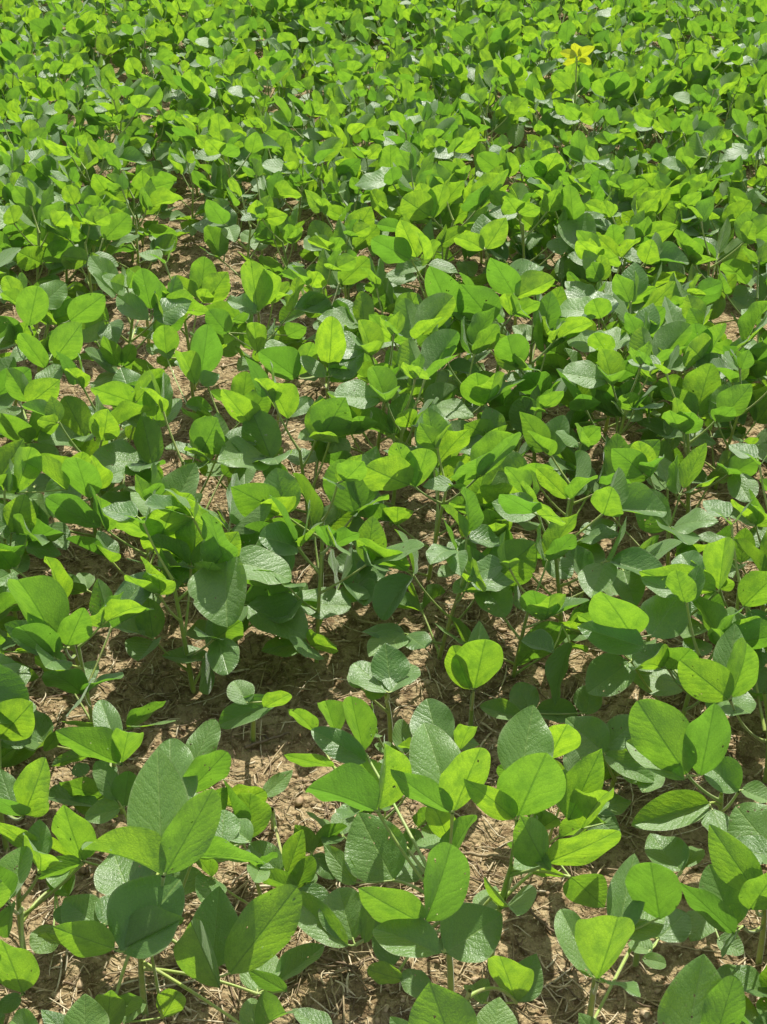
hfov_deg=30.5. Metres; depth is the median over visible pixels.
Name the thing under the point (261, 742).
twig
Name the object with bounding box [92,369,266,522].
soybean plant
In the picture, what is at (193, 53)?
soybean plant
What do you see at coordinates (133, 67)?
soybean plant
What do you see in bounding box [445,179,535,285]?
soybean plant
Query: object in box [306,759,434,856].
soybean plant
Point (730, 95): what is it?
soybean plant
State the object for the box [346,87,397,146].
soybean plant
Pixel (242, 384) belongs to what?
soybean plant
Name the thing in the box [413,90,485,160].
soybean plant
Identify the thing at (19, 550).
soybean plant
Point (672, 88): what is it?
soybean plant
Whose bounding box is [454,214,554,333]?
soybean plant
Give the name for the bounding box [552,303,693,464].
soybean plant
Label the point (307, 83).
soybean plant
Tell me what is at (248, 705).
soybean plant
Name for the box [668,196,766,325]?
soybean plant
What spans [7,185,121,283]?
soybean plant
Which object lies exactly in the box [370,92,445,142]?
soybean plant
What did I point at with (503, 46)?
soybean plant
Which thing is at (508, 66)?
soybean plant
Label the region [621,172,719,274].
soybean plant
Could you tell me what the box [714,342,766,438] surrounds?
soybean plant
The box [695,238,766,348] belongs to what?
soybean plant
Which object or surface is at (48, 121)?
soybean plant
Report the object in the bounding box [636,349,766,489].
soybean plant
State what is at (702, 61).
soybean plant
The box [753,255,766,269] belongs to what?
soybean plant
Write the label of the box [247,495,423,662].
soybean plant
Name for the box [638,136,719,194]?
soybean plant
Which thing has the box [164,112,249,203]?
soybean plant
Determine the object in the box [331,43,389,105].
soybean plant
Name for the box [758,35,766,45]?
soybean plant
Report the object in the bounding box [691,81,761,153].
soybean plant
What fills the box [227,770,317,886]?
soybean plant
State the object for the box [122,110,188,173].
soybean plant
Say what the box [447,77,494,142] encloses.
soybean plant
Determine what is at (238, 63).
soybean plant
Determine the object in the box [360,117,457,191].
soybean plant
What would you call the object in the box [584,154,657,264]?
soybean plant
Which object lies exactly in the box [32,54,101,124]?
soybean plant
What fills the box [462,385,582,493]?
soybean plant
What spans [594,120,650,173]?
soybean plant
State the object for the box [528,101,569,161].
soybean plant
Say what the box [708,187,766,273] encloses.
soybean plant
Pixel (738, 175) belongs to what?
soybean plant
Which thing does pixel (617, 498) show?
soybean plant
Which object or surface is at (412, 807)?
soil crumbs
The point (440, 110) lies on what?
soybean plant
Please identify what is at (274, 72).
soybean plant
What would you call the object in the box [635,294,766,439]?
soybean plant
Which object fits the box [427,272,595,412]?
soybean plant
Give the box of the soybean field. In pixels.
[0,0,766,1023]
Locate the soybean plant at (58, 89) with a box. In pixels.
[6,75,88,141]
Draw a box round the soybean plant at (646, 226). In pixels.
[564,199,686,316]
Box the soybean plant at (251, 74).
[207,55,256,84]
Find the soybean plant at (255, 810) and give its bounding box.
[172,779,346,911]
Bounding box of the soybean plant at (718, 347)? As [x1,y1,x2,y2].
[670,309,766,426]
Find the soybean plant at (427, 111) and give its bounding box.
[387,99,459,160]
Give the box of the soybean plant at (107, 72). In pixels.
[65,54,123,137]
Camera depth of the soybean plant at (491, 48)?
4.84 m
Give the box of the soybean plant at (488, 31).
[451,14,523,59]
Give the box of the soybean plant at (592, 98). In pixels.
[556,58,601,129]
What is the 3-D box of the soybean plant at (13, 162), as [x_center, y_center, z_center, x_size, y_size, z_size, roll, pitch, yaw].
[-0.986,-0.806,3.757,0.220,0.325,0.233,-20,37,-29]
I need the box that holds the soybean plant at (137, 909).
[53,719,331,1023]
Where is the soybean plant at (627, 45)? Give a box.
[609,36,658,79]
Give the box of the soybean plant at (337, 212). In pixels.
[299,167,388,261]
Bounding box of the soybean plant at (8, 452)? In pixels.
[0,438,65,574]
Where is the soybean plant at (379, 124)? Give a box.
[326,104,390,189]
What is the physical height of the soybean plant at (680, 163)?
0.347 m
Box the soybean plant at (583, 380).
[548,321,715,490]
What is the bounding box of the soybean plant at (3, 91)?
[0,69,43,124]
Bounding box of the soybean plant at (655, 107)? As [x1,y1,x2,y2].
[614,98,670,166]
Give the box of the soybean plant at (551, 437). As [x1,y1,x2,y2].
[492,411,659,561]
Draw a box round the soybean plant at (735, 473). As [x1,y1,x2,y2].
[628,345,758,513]
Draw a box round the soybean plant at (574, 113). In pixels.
[560,102,644,165]
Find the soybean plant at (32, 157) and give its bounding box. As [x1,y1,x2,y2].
[10,132,83,195]
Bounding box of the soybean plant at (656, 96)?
[636,91,694,145]
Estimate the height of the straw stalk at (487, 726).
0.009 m
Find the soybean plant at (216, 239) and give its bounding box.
[199,177,304,292]
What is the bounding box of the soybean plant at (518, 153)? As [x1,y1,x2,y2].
[489,134,542,202]
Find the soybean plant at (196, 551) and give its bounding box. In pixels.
[97,489,248,693]
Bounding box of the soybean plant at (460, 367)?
[364,304,487,432]
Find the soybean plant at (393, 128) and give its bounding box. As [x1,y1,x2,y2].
[342,82,398,144]
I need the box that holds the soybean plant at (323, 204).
[303,189,378,300]
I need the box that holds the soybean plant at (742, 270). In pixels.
[720,259,766,337]
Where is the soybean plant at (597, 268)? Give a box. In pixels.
[547,249,655,359]
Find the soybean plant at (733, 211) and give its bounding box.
[680,178,756,283]
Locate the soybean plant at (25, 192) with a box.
[0,175,89,303]
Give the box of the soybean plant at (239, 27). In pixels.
[192,16,260,69]
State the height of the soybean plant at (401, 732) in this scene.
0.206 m
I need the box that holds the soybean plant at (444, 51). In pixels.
[443,25,468,55]
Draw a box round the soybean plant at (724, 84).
[663,72,739,146]
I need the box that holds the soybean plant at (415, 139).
[410,132,478,180]
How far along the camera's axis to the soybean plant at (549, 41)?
4.79 m
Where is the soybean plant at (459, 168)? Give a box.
[432,158,524,263]
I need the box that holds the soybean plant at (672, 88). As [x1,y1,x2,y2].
[623,68,686,148]
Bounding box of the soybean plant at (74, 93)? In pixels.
[45,83,111,169]
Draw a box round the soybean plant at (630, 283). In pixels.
[536,262,675,431]
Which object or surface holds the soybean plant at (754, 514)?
on the ground
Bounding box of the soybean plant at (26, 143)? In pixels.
[0,136,45,200]
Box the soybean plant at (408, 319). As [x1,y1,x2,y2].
[298,292,473,454]
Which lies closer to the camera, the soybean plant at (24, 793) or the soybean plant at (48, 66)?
the soybean plant at (24, 793)
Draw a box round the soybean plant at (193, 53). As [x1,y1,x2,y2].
[149,43,197,89]
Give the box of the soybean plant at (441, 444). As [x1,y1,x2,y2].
[330,404,520,580]
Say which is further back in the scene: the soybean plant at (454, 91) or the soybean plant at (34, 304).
the soybean plant at (454, 91)
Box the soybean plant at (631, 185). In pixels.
[571,171,648,225]
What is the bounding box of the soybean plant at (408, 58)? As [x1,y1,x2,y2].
[372,36,431,91]
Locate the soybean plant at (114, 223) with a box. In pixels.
[33,206,140,295]
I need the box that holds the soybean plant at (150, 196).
[75,173,183,271]
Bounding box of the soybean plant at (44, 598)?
[0,549,92,665]
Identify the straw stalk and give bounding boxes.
[320,955,357,967]
[328,970,338,1015]
[461,851,513,859]
[480,721,499,733]
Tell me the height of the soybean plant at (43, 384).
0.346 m
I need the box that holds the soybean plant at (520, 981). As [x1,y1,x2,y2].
[389,953,542,1023]
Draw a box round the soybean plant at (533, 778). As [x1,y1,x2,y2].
[464,705,620,962]
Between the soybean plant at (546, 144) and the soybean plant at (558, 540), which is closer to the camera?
the soybean plant at (558, 540)
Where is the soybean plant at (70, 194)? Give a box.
[23,183,138,300]
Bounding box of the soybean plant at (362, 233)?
[303,219,412,303]
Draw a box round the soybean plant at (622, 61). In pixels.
[584,54,647,136]
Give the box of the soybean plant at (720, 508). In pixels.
[680,499,766,672]
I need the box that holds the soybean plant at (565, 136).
[514,129,597,188]
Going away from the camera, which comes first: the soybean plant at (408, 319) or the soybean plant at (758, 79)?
the soybean plant at (408, 319)
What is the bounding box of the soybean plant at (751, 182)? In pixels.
[747,146,766,186]
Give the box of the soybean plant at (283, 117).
[265,95,358,177]
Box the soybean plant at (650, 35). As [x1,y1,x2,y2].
[614,26,660,62]
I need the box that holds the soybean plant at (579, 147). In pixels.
[544,130,622,199]
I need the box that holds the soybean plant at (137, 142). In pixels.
[81,125,146,182]
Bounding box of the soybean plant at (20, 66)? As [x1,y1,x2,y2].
[0,54,33,135]
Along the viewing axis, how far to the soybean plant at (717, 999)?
1.44 m
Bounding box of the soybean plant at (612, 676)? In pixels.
[577,565,766,785]
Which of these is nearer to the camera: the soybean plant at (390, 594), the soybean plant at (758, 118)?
the soybean plant at (390, 594)
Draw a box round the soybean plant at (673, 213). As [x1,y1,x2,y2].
[621,192,710,279]
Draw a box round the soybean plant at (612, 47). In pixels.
[566,31,638,98]
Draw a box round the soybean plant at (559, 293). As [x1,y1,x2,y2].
[467,263,570,383]
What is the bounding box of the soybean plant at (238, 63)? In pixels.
[186,41,254,126]
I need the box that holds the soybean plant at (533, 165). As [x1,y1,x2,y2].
[466,140,565,231]
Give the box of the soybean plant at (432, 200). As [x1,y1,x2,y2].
[390,163,513,290]
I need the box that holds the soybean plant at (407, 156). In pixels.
[354,141,454,261]
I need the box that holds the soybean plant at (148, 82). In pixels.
[106,76,164,130]
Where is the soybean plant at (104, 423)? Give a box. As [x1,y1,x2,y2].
[22,395,150,549]
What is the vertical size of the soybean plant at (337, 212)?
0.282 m
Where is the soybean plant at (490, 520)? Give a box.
[423,461,573,578]
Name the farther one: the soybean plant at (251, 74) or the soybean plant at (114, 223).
the soybean plant at (251, 74)
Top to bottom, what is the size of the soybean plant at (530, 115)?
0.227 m
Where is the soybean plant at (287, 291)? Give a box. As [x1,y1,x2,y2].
[206,277,332,382]
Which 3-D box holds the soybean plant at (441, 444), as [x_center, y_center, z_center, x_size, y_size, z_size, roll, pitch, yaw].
[0.049,-0.008,2.437,0.314,0.356,0.286,-16,35,-23]
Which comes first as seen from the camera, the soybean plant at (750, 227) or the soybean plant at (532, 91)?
the soybean plant at (750, 227)
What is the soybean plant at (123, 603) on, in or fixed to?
on the ground
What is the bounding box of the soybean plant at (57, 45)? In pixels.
[25,36,95,122]
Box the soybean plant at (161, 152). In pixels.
[148,110,225,196]
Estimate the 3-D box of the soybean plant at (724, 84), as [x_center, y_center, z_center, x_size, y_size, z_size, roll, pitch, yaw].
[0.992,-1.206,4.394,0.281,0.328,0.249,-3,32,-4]
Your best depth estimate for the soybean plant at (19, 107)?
4.28 m
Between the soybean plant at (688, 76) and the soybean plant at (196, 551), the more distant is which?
the soybean plant at (688, 76)
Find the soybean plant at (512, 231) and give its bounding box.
[491,183,560,281]
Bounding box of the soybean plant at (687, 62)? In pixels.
[679,42,750,90]
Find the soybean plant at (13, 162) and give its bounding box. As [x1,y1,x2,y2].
[0,146,50,250]
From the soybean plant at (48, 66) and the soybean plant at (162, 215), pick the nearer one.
the soybean plant at (162, 215)
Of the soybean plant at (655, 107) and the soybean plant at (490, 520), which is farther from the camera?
the soybean plant at (655, 107)
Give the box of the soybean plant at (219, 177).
[153,148,233,235]
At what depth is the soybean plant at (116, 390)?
2.60 m
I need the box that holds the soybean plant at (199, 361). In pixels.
[153,324,222,421]
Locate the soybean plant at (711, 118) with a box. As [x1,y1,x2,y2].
[662,110,733,190]
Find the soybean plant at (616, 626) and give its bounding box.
[516,537,734,704]
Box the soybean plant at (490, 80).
[459,67,528,155]
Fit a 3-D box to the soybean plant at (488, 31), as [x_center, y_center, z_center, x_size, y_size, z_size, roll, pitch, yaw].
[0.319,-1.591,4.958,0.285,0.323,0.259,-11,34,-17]
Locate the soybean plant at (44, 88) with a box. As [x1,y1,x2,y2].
[4,71,86,125]
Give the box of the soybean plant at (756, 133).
[713,121,766,214]
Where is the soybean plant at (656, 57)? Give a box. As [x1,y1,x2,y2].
[637,50,689,131]
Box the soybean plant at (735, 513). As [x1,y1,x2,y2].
[729,498,766,547]
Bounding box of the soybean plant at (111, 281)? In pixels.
[82,255,208,387]
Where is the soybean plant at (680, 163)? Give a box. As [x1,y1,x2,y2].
[658,126,746,237]
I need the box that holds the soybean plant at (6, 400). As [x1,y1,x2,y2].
[0,337,31,437]
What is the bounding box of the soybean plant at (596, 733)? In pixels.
[565,714,664,792]
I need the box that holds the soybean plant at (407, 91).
[371,75,430,125]
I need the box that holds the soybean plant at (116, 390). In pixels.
[88,367,181,426]
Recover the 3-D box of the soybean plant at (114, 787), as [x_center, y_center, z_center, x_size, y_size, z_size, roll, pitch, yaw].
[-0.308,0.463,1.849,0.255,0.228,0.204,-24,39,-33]
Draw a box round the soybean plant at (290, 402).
[220,383,313,455]
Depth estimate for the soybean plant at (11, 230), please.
3.55 m
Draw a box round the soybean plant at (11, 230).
[0,203,35,283]
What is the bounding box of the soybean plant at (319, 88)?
[300,52,351,103]
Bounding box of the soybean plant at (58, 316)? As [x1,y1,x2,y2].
[0,272,93,421]
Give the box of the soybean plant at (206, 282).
[127,241,240,390]
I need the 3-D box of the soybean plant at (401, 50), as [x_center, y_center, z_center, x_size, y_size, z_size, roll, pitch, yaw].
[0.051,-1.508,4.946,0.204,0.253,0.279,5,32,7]
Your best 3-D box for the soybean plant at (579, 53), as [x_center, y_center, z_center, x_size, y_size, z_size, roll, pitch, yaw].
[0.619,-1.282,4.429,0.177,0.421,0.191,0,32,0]
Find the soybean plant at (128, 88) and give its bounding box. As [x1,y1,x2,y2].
[72,78,144,142]
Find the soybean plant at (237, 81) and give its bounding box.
[213,74,260,128]
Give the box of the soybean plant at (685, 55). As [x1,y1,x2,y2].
[652,50,693,75]
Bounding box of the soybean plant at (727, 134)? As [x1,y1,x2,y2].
[668,130,757,206]
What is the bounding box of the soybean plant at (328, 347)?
[258,316,363,398]
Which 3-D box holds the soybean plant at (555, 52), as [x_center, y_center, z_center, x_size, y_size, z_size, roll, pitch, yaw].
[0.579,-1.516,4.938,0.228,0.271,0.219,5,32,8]
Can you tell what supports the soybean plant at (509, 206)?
on the ground
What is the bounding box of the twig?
[244,731,288,748]
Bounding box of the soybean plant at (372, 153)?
[335,144,419,220]
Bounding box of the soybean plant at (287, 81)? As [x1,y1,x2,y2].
[250,60,306,115]
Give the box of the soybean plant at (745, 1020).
[742,1016,752,1023]
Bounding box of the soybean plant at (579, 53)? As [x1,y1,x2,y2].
[551,43,605,134]
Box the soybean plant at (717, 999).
[657,954,766,1023]
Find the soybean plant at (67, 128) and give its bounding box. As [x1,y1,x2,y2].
[57,121,94,187]
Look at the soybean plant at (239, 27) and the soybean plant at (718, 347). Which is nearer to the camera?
the soybean plant at (718, 347)
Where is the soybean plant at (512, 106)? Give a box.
[461,87,527,171]
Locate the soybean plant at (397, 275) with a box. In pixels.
[372,217,487,313]
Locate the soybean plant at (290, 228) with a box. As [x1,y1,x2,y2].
[241,202,340,284]
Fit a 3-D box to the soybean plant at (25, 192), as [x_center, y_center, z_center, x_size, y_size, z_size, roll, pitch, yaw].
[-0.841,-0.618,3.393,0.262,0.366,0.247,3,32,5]
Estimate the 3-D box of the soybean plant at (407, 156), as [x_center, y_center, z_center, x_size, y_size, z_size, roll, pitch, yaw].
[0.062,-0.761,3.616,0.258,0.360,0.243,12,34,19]
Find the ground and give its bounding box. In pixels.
[0,0,766,1023]
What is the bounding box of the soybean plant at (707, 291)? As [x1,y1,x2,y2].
[643,272,722,376]
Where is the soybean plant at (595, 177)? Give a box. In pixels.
[525,170,631,254]
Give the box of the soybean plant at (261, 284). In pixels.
[205,260,306,351]
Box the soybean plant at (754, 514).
[698,443,766,611]
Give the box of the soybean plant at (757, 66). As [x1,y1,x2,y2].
[720,42,766,102]
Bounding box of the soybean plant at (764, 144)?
[762,89,766,146]
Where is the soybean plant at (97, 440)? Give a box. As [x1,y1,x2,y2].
[88,433,107,450]
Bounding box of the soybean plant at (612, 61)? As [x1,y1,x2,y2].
[609,57,650,82]
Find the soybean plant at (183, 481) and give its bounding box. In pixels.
[45,462,202,604]
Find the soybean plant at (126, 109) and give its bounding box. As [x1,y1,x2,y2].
[95,99,160,171]
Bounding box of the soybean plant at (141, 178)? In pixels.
[91,151,189,261]
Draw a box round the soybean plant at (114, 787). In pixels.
[23,761,227,888]
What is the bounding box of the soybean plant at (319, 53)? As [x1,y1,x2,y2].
[285,44,335,121]
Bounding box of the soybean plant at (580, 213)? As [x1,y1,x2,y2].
[512,177,633,288]
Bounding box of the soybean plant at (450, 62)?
[423,46,500,114]
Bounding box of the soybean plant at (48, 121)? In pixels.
[6,100,67,144]
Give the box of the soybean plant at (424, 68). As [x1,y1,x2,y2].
[411,54,467,102]
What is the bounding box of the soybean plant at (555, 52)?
[521,44,580,114]
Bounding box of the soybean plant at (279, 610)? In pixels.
[140,473,351,694]
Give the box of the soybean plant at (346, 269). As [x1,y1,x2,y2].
[274,248,397,358]
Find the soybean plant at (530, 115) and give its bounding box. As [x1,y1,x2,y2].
[523,89,580,143]
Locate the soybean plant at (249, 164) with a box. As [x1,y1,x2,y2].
[235,151,324,214]
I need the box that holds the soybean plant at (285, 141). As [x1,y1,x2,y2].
[233,111,306,208]
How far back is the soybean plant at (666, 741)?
1.79 m
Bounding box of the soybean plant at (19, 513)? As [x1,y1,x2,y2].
[0,459,72,619]
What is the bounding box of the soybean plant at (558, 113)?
[550,98,624,154]
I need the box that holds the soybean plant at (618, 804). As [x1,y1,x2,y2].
[496,750,631,877]
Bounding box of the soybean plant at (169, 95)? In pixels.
[152,59,221,110]
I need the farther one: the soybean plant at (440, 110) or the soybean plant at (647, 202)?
the soybean plant at (440, 110)
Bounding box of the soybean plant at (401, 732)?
[370,702,479,803]
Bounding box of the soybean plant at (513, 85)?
[469,66,526,139]
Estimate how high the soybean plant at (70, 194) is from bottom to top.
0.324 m
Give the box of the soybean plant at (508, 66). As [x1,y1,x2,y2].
[480,49,556,118]
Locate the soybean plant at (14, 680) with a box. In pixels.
[0,653,36,765]
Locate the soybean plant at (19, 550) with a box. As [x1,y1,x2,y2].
[0,521,25,636]
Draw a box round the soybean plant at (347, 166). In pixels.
[293,142,360,231]
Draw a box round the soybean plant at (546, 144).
[532,137,594,204]
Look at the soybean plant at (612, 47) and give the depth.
4.91 m
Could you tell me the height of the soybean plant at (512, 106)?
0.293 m
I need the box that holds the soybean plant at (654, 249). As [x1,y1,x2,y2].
[566,226,699,351]
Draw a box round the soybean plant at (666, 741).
[626,699,766,863]
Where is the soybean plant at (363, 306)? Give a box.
[317,254,427,400]
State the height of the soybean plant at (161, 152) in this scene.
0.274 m
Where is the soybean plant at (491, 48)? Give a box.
[430,35,500,94]
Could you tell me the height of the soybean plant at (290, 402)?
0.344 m
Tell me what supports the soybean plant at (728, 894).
on the ground
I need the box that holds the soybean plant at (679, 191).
[618,163,706,245]
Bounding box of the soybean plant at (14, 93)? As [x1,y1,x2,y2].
[0,85,39,133]
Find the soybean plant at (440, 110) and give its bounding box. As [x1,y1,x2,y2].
[415,101,481,142]
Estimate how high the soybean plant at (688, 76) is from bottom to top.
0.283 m
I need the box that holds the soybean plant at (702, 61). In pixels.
[683,46,741,91]
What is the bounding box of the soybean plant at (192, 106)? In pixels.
[151,98,200,171]
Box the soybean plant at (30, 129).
[0,112,53,177]
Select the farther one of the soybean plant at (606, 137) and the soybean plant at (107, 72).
the soybean plant at (107, 72)
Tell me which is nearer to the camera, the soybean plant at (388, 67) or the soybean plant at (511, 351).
the soybean plant at (511, 351)
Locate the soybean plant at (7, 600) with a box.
[0,570,38,681]
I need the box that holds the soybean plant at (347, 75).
[336,68,400,113]
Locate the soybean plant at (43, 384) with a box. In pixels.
[0,364,62,442]
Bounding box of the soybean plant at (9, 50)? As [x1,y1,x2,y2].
[0,34,58,77]
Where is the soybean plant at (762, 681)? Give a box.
[752,603,766,700]
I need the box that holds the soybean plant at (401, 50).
[366,43,416,89]
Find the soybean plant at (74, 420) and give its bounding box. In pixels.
[37,351,163,491]
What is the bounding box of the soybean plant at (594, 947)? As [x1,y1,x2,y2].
[554,909,640,1016]
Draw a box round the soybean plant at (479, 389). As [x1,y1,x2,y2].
[385,307,538,475]
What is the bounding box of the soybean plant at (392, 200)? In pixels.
[378,153,464,231]
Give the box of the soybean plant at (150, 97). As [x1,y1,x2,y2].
[85,85,162,172]
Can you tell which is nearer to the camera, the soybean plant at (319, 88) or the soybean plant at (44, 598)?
the soybean plant at (44, 598)
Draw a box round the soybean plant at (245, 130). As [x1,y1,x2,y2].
[229,115,299,159]
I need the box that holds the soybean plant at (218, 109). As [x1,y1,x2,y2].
[167,106,223,178]
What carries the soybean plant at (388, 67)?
on the ground
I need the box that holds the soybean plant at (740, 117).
[719,108,766,194]
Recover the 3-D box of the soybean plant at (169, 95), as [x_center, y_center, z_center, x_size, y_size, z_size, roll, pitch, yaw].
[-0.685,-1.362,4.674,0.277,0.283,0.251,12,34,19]
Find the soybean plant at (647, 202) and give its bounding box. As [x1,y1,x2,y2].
[563,190,670,283]
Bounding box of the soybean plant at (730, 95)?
[703,84,750,137]
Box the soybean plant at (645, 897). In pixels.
[578,833,704,1023]
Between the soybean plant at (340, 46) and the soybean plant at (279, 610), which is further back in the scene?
the soybean plant at (340, 46)
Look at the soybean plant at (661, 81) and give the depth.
4.44 m
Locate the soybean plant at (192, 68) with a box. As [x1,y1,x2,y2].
[171,49,217,107]
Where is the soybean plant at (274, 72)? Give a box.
[224,61,311,129]
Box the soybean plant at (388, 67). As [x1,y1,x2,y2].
[336,50,401,112]
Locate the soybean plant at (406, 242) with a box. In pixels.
[371,220,500,357]
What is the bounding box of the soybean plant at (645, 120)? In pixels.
[633,108,713,175]
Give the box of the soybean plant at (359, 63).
[287,53,373,106]
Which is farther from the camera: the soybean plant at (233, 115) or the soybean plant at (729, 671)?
the soybean plant at (233, 115)
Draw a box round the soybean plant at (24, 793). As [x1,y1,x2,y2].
[0,698,49,851]
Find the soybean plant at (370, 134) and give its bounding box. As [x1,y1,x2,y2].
[327,124,411,193]
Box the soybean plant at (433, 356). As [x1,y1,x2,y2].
[322,329,482,526]
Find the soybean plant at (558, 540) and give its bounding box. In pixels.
[435,514,589,677]
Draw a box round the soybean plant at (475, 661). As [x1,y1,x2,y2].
[444,621,502,725]
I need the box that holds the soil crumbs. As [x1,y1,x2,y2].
[0,177,765,1023]
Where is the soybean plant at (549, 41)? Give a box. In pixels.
[514,32,562,114]
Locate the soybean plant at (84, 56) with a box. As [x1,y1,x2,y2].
[36,35,89,77]
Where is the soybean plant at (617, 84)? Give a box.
[552,63,631,141]
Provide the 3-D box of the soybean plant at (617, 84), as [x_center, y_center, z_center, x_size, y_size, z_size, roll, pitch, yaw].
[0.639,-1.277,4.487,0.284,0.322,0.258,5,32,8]
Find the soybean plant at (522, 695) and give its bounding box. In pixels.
[480,682,601,722]
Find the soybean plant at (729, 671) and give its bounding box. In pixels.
[678,570,766,783]
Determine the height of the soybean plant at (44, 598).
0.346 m
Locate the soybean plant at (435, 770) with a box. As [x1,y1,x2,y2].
[284,696,502,997]
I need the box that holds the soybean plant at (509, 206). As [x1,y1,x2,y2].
[482,182,576,273]
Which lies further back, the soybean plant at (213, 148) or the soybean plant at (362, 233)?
the soybean plant at (213, 148)
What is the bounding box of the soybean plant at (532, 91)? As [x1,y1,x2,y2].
[491,75,564,151]
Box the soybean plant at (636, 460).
[580,441,752,577]
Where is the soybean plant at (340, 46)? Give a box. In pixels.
[300,39,369,101]
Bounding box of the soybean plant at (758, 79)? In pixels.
[719,74,766,127]
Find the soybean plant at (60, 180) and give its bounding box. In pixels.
[15,164,127,268]
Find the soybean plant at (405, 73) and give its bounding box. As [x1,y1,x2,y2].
[397,63,452,103]
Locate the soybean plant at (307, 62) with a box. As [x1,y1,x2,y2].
[255,38,322,105]
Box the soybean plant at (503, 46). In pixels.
[468,39,536,113]
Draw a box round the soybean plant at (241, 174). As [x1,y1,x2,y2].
[194,136,257,209]
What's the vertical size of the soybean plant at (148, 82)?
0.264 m
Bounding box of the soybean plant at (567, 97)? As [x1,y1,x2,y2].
[525,73,588,125]
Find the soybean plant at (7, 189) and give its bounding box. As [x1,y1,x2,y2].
[2,177,30,269]
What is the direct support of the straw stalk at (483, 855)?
on the ground
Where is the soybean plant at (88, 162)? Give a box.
[24,134,97,191]
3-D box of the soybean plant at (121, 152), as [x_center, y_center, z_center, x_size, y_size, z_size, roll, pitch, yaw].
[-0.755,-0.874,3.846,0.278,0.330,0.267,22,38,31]
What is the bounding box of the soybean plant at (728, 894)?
[680,802,766,966]
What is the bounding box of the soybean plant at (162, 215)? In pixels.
[114,162,179,245]
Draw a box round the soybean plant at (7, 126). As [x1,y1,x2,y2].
[0,119,21,165]
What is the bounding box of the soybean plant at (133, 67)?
[123,49,177,126]
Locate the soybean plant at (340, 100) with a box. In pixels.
[321,80,388,144]
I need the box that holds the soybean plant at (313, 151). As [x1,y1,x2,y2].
[261,137,347,250]
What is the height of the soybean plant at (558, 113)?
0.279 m
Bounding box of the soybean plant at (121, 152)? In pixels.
[43,134,146,217]
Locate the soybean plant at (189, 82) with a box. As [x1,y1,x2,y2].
[160,65,241,136]
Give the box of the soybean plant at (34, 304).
[0,280,105,369]
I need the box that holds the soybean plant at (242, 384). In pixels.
[165,366,282,489]
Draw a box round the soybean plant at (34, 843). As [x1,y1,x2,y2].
[0,805,96,1013]
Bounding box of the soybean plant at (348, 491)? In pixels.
[231,446,411,608]
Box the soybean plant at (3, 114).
[0,107,7,119]
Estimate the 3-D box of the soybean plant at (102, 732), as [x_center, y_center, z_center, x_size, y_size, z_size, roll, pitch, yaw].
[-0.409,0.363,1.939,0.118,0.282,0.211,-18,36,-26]
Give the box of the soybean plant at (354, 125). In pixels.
[282,113,375,176]
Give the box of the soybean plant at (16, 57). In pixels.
[2,53,35,122]
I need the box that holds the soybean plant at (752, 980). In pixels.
[717,835,766,1023]
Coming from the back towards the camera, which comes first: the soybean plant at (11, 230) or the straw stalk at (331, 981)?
the soybean plant at (11, 230)
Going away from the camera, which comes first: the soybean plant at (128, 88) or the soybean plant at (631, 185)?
the soybean plant at (631, 185)
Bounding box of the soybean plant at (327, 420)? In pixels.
[217,357,372,545]
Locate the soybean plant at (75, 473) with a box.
[0,447,123,500]
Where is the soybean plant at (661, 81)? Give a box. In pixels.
[598,65,676,147]
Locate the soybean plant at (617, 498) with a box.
[492,450,681,621]
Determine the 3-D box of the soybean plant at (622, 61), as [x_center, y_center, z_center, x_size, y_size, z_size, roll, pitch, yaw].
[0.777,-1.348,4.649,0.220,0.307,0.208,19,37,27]
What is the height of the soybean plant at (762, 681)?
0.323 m
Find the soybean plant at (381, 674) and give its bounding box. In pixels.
[347,643,420,742]
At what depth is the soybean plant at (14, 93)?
4.40 m
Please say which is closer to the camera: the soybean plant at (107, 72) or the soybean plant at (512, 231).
the soybean plant at (512, 231)
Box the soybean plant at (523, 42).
[474,38,530,95]
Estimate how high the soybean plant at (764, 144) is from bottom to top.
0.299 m
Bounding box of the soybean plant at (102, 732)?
[43,700,143,817]
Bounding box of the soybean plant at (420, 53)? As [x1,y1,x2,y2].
[415,36,468,79]
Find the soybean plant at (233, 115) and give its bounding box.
[191,75,252,129]
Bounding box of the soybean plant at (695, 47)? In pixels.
[654,36,719,113]
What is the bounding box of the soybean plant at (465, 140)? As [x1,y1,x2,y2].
[419,125,499,181]
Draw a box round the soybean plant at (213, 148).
[191,128,295,237]
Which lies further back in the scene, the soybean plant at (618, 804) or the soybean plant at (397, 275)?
the soybean plant at (397, 275)
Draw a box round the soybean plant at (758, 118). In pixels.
[753,85,766,127]
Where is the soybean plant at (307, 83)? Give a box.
[287,75,345,129]
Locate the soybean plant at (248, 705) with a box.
[219,680,291,742]
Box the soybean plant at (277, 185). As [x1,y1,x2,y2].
[192,158,301,258]
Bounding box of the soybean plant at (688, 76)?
[662,54,710,112]
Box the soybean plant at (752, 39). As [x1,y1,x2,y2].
[716,31,766,79]
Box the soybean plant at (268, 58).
[227,44,292,111]
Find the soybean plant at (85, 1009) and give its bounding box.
[9,994,108,1023]
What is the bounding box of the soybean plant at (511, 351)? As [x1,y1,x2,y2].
[480,310,611,462]
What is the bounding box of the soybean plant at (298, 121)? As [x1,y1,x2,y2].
[286,90,344,146]
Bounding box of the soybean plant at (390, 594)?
[356,487,536,659]
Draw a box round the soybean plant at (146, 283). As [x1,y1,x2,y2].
[100,268,191,366]
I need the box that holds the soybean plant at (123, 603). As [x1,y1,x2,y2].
[1,571,175,766]
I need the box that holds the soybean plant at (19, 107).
[0,94,44,140]
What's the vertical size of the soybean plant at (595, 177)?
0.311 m
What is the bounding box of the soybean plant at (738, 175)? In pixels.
[706,155,766,236]

